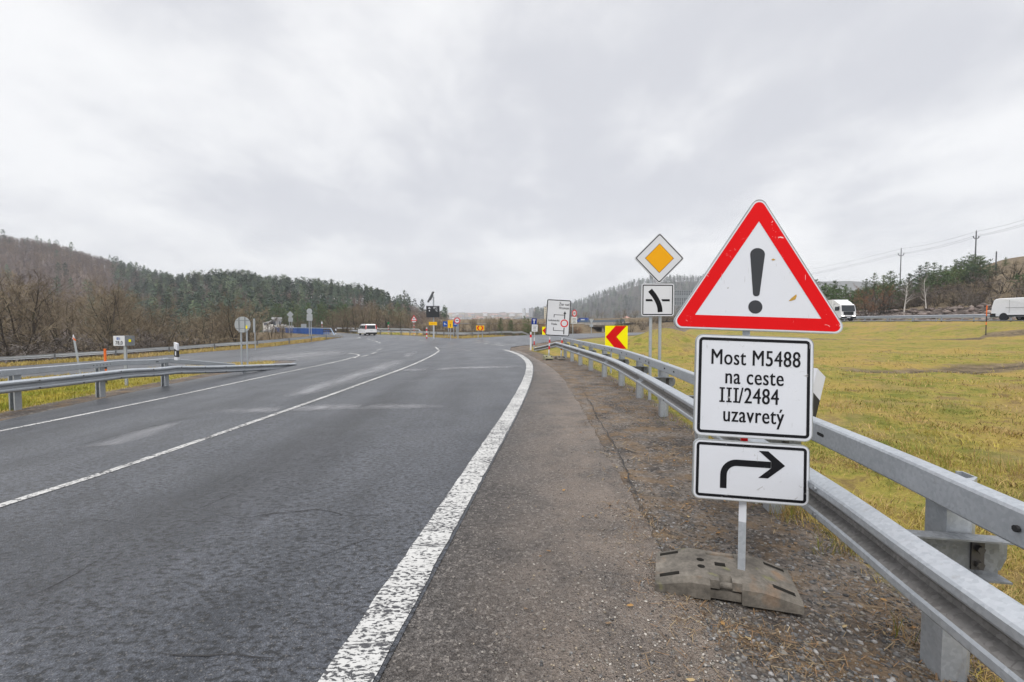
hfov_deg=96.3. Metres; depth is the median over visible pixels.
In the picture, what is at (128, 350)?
crash barrier
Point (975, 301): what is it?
bare shrub
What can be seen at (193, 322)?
bare tree
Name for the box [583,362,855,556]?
weeds
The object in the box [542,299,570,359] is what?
detour sign
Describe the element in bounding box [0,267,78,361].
bare tree
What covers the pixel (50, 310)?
bare tree
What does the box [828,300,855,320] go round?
lorry
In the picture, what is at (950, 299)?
bare shrub
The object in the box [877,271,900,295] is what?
conifer
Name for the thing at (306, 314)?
conifer
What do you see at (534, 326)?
dead end sign
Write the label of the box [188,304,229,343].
bare tree
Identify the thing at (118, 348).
bare tree
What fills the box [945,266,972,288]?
pine tree
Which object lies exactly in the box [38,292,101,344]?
bare tree
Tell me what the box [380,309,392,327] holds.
bare tree
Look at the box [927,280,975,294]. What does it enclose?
bare shrub
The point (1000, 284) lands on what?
bare shrub
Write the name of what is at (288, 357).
worn road patch
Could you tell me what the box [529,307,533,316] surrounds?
building
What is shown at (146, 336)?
bare shrub
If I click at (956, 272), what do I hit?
pine tree
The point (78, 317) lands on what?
bare tree
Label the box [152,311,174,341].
bare tree
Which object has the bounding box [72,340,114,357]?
bare shrub
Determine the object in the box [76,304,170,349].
bare tree
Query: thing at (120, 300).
bare tree
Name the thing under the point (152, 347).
bare shrub
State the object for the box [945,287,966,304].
bare shrub
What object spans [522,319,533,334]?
conifer
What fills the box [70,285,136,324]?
bare tree
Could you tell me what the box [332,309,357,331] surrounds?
bare tree
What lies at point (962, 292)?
bare shrub
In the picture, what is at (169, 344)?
bare shrub
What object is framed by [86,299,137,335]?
bare tree
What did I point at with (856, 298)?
pine tree
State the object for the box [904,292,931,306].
bare shrub
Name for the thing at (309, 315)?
round sign
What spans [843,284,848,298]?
conifer
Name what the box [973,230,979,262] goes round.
utility pole
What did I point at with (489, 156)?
sky
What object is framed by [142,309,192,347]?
bare tree
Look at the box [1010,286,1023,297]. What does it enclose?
bare shrub
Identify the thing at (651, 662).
gravel
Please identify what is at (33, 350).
bare shrub
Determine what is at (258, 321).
bare tree
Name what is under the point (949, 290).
bare shrub
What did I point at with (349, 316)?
bare tree
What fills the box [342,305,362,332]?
bare tree
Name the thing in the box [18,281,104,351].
bare tree
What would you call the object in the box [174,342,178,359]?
delineator
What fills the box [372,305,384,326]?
bare tree
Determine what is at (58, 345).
bare shrub
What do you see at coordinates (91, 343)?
bare shrub
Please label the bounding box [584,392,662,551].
road crack
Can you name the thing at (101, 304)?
bare tree
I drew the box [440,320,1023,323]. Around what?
motorway
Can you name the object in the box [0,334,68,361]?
bare shrub
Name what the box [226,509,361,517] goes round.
road crack
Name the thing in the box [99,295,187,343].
bare tree
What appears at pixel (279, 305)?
conifer
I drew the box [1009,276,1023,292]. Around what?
bare shrub
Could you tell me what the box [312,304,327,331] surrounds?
conifer
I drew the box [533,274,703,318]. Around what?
hillside woodland
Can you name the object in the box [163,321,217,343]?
bare tree
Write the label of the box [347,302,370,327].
bare tree
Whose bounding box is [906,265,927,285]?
conifer
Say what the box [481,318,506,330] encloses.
bare tree
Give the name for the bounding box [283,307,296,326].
conifer
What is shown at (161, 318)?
bare tree
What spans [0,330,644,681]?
road
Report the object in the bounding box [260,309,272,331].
conifer
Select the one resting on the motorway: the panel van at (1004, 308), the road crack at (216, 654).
the panel van at (1004, 308)
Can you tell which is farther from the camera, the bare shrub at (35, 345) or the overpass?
the overpass
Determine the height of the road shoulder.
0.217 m
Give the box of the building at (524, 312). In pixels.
[522,308,525,317]
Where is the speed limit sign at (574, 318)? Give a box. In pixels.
[571,310,576,338]
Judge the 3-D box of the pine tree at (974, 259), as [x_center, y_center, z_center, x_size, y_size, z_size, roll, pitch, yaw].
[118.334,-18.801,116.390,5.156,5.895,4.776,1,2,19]
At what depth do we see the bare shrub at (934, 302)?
85.07 m
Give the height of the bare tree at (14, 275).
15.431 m
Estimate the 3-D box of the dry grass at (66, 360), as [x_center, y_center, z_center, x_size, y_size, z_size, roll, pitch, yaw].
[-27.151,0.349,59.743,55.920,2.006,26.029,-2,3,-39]
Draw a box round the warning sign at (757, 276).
[655,199,842,614]
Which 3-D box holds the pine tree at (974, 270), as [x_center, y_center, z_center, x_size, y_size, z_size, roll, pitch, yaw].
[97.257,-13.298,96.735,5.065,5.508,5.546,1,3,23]
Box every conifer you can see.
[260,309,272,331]
[262,303,286,328]
[268,304,287,325]
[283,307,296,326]
[291,305,303,327]
[297,308,306,326]
[303,303,315,327]
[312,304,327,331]
[317,309,331,325]
[322,310,333,331]
[336,305,349,331]
[497,318,503,334]
[507,320,515,335]
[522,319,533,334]
[828,280,842,299]
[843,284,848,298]
[856,278,876,302]
[865,273,882,303]
[868,275,893,301]
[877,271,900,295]
[903,273,917,292]
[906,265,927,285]
[917,262,930,284]
[927,262,939,283]
[1001,257,1008,265]
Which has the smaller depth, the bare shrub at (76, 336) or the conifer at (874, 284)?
the bare shrub at (76, 336)
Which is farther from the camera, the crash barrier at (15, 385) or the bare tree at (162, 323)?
the bare tree at (162, 323)
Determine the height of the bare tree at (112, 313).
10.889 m
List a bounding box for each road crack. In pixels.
[162,653,274,657]
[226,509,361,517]
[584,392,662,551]
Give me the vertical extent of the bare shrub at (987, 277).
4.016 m
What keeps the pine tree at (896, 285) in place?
on the ground at (854, 342)
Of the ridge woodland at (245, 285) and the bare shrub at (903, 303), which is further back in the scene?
the ridge woodland at (245, 285)
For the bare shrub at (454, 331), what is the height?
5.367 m
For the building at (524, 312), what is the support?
on the ground at (854, 342)
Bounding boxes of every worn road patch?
[110,425,169,443]
[250,405,417,410]
[258,351,338,359]
[296,355,409,393]
[414,366,496,369]
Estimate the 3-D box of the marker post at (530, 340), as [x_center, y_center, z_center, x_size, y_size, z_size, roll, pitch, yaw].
[1.195,0.100,29.228,0.119,1.355,0.119,0,2,0]
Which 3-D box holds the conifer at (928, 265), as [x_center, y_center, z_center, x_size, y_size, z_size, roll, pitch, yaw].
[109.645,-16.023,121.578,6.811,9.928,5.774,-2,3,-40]
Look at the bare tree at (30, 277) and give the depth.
81.28 m
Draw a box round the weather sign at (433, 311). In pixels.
[426,291,439,338]
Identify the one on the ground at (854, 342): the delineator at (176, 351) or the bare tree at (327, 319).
the bare tree at (327, 319)
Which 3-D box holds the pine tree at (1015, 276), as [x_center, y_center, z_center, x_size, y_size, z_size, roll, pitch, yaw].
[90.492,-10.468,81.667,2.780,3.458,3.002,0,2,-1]
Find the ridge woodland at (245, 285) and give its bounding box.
[85,270,449,335]
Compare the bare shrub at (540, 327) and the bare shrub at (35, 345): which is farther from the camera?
the bare shrub at (540, 327)
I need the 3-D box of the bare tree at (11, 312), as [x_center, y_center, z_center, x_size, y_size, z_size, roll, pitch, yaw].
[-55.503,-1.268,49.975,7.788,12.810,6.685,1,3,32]
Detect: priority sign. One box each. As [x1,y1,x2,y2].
[287,311,293,332]
[635,233,683,399]
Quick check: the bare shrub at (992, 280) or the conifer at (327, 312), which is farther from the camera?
the conifer at (327, 312)
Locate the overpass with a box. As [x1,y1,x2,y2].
[577,319,646,331]
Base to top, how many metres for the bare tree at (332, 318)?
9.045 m
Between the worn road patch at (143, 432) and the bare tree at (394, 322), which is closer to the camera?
the worn road patch at (143, 432)
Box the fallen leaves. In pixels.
[524,368,919,681]
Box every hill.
[0,244,143,337]
[76,292,408,341]
[518,281,827,318]
[818,281,898,297]
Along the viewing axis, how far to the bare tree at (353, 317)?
126.57 m
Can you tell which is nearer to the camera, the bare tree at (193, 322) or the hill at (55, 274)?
the bare tree at (193, 322)
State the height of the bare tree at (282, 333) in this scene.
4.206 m
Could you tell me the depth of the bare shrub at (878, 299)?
106.47 m
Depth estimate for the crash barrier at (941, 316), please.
63.79 m
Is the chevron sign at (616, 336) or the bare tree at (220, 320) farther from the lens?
the bare tree at (220, 320)
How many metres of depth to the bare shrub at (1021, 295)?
72.74 m
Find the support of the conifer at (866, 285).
on the ground at (854, 342)
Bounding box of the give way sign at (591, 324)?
[589,319,593,334]
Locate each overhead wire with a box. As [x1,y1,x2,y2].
[815,224,1021,272]
[816,226,1020,273]
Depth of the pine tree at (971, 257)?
119.14 m
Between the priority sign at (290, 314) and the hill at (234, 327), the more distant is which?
the hill at (234, 327)
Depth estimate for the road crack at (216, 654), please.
2.28 m
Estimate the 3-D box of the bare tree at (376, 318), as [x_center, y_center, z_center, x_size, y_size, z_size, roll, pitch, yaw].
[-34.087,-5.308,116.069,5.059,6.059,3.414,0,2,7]
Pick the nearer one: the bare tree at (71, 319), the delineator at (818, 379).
the delineator at (818, 379)
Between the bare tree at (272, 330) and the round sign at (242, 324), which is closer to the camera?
the round sign at (242, 324)
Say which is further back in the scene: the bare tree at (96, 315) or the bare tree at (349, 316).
the bare tree at (349, 316)
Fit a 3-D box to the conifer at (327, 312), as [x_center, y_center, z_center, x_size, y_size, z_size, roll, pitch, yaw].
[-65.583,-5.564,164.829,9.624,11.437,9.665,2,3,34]
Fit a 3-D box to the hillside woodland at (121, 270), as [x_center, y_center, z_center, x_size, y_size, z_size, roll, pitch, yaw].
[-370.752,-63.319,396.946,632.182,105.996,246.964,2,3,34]
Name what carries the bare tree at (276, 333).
on the ground at (854, 342)
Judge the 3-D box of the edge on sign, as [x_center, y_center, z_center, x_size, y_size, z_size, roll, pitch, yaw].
[-26.102,-0.492,46.503,0.169,3.556,0.119,0,2,0]
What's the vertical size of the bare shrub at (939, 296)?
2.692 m
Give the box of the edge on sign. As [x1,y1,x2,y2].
[253,319,255,349]
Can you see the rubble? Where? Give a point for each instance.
(969, 308)
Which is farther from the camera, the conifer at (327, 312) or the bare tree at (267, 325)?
the conifer at (327, 312)
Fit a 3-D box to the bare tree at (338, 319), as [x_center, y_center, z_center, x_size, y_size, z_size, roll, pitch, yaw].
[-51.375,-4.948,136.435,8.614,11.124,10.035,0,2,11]
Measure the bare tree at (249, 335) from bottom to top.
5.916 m
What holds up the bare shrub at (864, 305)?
on the ground at (854, 342)
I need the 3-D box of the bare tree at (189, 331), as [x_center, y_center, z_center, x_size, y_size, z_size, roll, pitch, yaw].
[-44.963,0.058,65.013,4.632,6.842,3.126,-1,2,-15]
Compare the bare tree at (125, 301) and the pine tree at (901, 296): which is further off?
the pine tree at (901, 296)
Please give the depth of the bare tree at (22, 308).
63.01 m
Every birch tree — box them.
[897,278,920,311]
[918,274,929,307]
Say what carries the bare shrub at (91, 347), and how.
on the ground at (854, 342)
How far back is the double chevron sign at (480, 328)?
55.91 m
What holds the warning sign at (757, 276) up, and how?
on the ground at (854, 342)
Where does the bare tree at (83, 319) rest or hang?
on the ground at (854, 342)
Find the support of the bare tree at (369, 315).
on the ground at (854, 342)
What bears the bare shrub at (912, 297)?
on the ground at (854, 342)
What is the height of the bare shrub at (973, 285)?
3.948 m
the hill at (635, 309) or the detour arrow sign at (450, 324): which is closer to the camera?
the detour arrow sign at (450, 324)
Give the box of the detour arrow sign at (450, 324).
[448,320,452,340]
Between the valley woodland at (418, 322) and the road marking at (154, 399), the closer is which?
the road marking at (154, 399)
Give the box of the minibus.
[358,324,376,334]
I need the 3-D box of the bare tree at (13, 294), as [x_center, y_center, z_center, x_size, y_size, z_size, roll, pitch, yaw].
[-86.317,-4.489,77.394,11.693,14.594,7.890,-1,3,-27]
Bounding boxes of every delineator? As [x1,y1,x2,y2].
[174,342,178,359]
[813,368,824,416]
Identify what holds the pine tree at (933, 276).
on the ground at (854, 342)
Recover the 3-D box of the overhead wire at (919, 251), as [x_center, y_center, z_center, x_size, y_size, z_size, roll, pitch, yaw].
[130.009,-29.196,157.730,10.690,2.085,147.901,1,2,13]
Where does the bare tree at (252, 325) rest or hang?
on the ground at (854, 342)
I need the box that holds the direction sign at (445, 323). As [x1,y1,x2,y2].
[443,321,456,336]
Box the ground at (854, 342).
[0,256,1023,681]
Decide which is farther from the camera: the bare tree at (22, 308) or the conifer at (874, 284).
the conifer at (874, 284)
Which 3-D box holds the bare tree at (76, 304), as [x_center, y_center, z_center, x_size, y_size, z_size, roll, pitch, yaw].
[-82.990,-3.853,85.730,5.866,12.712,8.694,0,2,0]
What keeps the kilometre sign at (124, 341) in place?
on the ground at (854, 342)
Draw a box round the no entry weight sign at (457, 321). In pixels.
[454,318,459,337]
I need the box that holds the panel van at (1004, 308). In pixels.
[990,297,1023,319]
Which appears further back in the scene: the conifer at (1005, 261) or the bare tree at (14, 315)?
the conifer at (1005, 261)
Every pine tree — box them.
[820,285,844,299]
[823,284,858,302]
[848,290,866,310]
[877,279,911,304]
[894,290,910,308]
[906,285,923,301]
[907,273,940,300]
[915,269,956,297]
[941,264,967,282]
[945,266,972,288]
[947,259,966,268]
[959,254,987,270]
[959,265,987,288]
[965,259,997,281]
[966,255,991,269]
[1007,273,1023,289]
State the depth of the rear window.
76.97 m
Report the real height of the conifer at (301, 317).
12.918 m
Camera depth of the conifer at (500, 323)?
97.80 m
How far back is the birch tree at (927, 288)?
82.74 m
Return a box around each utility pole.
[898,249,903,283]
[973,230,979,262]
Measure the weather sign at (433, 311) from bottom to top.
6.502 m
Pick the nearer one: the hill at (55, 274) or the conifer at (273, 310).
the conifer at (273, 310)
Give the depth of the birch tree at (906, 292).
85.20 m
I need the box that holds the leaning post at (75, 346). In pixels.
[72,335,80,373]
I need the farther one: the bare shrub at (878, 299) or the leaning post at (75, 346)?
the bare shrub at (878, 299)
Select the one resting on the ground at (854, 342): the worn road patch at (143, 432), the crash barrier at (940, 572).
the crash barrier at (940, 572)
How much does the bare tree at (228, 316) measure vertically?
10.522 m
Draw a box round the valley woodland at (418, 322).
[348,314,617,332]
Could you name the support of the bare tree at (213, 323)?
on the ground at (854, 342)
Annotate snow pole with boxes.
[103,349,107,384]
[985,305,987,334]
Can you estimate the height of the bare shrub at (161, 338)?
5.678 m
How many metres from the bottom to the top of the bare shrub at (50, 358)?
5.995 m
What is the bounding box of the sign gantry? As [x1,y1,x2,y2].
[664,290,692,321]
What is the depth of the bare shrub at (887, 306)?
89.63 m
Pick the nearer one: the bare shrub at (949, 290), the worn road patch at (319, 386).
the worn road patch at (319, 386)
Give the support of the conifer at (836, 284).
on the ground at (854, 342)
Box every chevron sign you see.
[476,326,483,338]
[605,326,627,372]
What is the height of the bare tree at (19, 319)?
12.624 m
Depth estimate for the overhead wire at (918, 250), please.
151.78 m
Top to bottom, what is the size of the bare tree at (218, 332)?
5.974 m
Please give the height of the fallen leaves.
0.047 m
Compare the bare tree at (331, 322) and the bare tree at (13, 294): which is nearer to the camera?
the bare tree at (13, 294)
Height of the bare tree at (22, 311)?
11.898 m
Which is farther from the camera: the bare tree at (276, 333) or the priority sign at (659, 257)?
the bare tree at (276, 333)
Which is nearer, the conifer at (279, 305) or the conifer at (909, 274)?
the conifer at (909, 274)
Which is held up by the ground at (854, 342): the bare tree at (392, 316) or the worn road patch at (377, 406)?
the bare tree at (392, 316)
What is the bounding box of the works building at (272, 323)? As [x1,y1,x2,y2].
[263,317,293,329]
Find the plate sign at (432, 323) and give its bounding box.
[429,322,436,338]
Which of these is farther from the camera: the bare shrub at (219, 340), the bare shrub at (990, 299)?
the bare shrub at (990, 299)
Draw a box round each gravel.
[447,404,740,681]
[586,407,998,681]
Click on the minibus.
(365, 329)
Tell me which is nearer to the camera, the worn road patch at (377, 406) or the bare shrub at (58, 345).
the worn road patch at (377, 406)
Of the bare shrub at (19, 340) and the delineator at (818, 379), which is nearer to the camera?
the delineator at (818, 379)
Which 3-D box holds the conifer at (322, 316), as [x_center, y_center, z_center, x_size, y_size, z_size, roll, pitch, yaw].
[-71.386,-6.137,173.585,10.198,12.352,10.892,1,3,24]
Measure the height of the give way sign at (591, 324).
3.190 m
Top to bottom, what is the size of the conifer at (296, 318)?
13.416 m
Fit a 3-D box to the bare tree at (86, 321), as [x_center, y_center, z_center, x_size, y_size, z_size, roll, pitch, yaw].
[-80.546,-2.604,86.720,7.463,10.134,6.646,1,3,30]
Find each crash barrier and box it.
[0,335,340,359]
[0,357,296,410]
[336,327,419,332]
[349,330,528,335]
[533,337,1023,681]
[841,317,998,321]
[844,314,1011,321]
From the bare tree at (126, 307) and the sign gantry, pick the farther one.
the sign gantry
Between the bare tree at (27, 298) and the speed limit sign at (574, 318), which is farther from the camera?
the bare tree at (27, 298)
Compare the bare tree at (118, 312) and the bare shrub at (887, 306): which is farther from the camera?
the bare shrub at (887, 306)
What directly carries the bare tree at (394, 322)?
on the ground at (854, 342)
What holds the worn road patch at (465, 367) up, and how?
on the road
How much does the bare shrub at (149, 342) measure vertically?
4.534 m
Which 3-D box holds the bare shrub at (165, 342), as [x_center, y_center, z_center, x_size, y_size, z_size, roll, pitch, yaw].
[-37.521,1.365,54.947,11.293,5.964,8.105,-1,3,-29]
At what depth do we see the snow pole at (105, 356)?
15.32 m
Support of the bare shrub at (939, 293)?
on the ground at (854, 342)
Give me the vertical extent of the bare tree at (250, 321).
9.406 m
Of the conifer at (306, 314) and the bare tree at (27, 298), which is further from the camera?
the conifer at (306, 314)
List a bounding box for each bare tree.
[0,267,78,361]
[0,267,79,360]
[0,269,29,342]
[0,271,50,345]
[0,273,35,333]
[0,274,72,347]
[0,285,57,360]
[0,286,32,352]
[0,288,54,343]
[1,270,61,332]
[2,281,46,325]
[2,283,45,344]
[12,328,71,356]
[13,288,79,340]
[15,295,66,346]
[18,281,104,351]
[18,290,108,355]
[19,283,76,347]
[33,297,88,344]
[37,296,123,343]
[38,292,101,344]
[53,300,111,349]
[54,276,159,350]
[59,287,90,336]
[68,286,141,347]
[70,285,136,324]
[70,290,153,320]
[72,295,135,346]
[73,301,99,339]
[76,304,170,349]
[83,279,151,346]
[85,282,149,334]
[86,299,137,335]
[89,292,135,346]
[90,329,141,356]
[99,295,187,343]
[100,289,139,332]
[108,290,148,334]
[126,300,167,333]
[132,303,173,342]
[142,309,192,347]
[147,314,200,344]
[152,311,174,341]
[162,306,213,341]
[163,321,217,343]
[174,314,222,349]
[177,319,213,343]
[179,311,211,347]
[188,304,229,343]
[190,306,238,347]
[195,303,231,342]
[201,299,257,336]
[201,305,233,347]
[205,324,233,346]
[207,290,256,346]
[209,312,239,340]
[211,315,248,346]
[218,299,278,341]
[223,301,268,344]
[230,325,261,345]
[232,309,271,339]
[250,305,269,337]
[263,315,281,339]
[268,316,277,335]
[272,331,288,337]
[275,324,289,338]
[321,308,336,331]
[324,306,351,331]
[325,313,336,329]
[326,308,339,328]
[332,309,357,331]
[337,309,350,330]
[341,306,360,331]
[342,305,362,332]
[343,301,359,327]
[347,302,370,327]
[357,304,369,323]
[358,306,379,322]
[361,302,376,323]
[368,310,386,326]
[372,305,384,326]
[375,304,395,329]
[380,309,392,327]
[382,305,401,326]
[391,310,405,330]
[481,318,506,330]
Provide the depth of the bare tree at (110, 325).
51.66 m
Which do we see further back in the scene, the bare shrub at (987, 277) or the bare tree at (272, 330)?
the bare shrub at (987, 277)
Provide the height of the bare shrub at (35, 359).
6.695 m
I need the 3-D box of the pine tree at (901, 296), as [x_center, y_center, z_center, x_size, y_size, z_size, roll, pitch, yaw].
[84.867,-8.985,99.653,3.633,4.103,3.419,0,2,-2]
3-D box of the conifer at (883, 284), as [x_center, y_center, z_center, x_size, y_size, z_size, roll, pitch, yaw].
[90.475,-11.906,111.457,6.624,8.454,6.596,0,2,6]
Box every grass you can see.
[0,334,503,366]
[0,360,274,412]
[577,347,1023,681]
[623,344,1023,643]
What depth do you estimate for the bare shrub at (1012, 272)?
94.73 m
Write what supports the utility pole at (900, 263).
on the ground at (854, 342)
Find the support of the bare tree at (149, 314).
on the ground at (854, 342)
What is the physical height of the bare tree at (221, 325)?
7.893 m
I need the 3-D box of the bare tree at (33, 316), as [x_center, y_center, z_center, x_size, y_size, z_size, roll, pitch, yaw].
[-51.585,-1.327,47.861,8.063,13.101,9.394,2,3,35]
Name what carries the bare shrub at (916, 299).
on the ground at (854, 342)
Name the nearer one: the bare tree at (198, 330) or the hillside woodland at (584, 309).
the bare tree at (198, 330)
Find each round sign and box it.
[235,317,250,364]
[307,308,312,335]
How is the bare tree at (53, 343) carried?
on the ground at (854, 342)
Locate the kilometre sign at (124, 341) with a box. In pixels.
[113,336,134,385]
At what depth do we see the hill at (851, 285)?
2280.89 m
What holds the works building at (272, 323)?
on the ground at (854, 342)
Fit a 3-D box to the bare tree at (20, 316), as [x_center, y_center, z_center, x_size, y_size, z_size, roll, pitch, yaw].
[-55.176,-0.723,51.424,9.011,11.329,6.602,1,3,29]
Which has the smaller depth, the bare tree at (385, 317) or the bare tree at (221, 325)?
the bare tree at (221, 325)
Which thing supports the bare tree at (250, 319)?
on the ground at (854, 342)
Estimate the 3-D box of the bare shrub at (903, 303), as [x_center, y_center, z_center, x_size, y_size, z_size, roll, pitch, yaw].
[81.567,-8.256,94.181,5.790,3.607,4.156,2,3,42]
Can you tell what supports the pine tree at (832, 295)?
on the ground at (854, 342)
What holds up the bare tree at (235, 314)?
on the ground at (854, 342)
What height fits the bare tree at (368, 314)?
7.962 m
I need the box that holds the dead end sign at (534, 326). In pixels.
[531,318,537,346]
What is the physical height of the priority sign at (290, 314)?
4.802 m
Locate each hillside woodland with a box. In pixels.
[0,229,229,328]
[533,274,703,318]
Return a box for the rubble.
[841,303,1015,321]
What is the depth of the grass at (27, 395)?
13.85 m
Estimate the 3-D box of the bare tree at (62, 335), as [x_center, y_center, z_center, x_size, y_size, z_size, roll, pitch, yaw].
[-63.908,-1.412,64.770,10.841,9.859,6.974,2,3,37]
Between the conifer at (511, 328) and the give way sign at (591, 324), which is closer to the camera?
the give way sign at (591, 324)
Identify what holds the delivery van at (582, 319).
on the overpass
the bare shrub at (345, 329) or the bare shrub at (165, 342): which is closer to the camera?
the bare shrub at (165, 342)
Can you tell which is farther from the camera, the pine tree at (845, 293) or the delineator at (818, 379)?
the pine tree at (845, 293)
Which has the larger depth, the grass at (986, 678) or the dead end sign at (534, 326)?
the dead end sign at (534, 326)
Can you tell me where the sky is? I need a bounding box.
[0,0,1023,312]
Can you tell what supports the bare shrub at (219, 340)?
on the ground at (854, 342)
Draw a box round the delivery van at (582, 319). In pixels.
[577,318,588,322]
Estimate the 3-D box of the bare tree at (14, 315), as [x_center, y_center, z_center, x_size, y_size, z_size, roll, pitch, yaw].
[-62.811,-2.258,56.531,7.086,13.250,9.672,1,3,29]
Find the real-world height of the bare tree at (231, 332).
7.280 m
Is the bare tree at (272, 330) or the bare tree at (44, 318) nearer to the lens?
the bare tree at (44, 318)
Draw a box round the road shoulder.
[379,350,742,681]
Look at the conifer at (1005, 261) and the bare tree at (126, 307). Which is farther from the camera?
the conifer at (1005, 261)
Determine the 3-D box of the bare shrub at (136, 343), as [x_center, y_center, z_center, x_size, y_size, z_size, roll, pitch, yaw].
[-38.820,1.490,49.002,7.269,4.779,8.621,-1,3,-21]
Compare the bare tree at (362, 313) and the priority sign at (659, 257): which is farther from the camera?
the bare tree at (362, 313)
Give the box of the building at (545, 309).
[544,305,546,318]
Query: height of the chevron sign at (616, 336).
1.836 m
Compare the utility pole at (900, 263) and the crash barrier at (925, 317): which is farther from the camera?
the utility pole at (900, 263)
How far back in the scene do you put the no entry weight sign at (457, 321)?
59.90 m
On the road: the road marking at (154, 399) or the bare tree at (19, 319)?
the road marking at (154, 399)
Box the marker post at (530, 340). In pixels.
[530,332,531,349]
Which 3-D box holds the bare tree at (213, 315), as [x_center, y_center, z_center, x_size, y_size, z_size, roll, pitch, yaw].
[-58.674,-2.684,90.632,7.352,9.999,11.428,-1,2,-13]
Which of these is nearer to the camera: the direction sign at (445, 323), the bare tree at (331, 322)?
the direction sign at (445, 323)
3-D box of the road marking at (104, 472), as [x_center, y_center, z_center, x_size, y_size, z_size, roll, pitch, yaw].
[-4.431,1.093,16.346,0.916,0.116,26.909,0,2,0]
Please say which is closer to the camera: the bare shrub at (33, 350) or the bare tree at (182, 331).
the bare shrub at (33, 350)
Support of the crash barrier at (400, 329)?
on the ground at (854, 342)
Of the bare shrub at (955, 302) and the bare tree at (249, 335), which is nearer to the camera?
the bare tree at (249, 335)
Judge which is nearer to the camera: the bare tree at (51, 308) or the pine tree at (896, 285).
the bare tree at (51, 308)
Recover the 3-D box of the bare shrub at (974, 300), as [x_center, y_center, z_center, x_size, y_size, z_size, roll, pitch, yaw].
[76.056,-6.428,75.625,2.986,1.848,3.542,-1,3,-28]
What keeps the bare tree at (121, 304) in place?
on the ground at (854, 342)
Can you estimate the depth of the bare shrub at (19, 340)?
50.22 m
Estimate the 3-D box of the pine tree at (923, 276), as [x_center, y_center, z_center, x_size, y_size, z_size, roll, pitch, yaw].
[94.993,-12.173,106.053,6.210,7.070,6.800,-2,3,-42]
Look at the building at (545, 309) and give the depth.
612.16 m
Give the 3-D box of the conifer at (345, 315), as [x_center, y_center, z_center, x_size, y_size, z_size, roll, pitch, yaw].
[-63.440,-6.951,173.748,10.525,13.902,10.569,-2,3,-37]
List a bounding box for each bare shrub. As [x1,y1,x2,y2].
[0,327,84,362]
[0,328,44,361]
[0,329,92,362]
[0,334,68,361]
[0,335,153,362]
[8,331,97,361]
[25,335,88,356]
[44,333,127,358]
[58,337,117,357]
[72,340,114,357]
[83,331,199,356]
[85,339,152,356]
[90,332,194,353]
[99,334,170,355]
[102,329,192,353]
[127,327,181,353]
[127,331,227,349]
[136,330,230,351]
[158,331,238,353]
[340,325,354,332]
[438,326,468,336]
[535,321,545,334]
[849,284,895,315]
[866,294,884,306]
[869,288,895,313]
[883,288,934,306]
[889,299,909,309]
[892,294,917,308]
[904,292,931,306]
[904,293,934,306]
[924,293,945,304]
[925,284,950,302]
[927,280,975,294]
[927,297,940,307]
[934,291,972,306]
[935,283,974,303]
[936,295,963,305]
[943,284,982,303]
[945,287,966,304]
[956,278,997,295]
[957,297,988,306]
[959,270,1002,286]
[959,280,992,299]
[966,271,996,286]
[967,288,1000,302]
[969,295,984,306]
[981,277,1021,293]
[982,293,999,304]
[990,261,1023,279]
[1002,288,1023,297]
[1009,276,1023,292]
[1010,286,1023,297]
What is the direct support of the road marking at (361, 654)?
on the road
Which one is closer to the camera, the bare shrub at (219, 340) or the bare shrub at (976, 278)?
the bare shrub at (219, 340)
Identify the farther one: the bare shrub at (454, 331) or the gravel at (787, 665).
the bare shrub at (454, 331)
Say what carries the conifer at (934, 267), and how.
on the ground at (854, 342)
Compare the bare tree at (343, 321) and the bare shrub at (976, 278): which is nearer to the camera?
the bare shrub at (976, 278)
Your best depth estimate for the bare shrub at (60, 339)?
49.21 m
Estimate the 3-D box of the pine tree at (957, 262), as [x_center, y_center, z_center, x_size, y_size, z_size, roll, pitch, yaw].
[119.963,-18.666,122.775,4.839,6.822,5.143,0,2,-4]
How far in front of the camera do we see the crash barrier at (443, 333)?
74.98 m
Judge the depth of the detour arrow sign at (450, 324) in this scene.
52.40 m
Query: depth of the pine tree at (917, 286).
105.28 m
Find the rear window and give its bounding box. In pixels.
[367,325,375,328]
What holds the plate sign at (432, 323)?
on the ground at (854, 342)
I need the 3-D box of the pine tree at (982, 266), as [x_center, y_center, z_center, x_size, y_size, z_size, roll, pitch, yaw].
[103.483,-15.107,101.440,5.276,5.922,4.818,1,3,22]
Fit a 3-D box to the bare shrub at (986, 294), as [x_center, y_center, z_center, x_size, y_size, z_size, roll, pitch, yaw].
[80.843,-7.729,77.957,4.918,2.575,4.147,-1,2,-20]
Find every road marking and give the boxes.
[0,350,439,506]
[0,356,356,430]
[318,350,532,681]

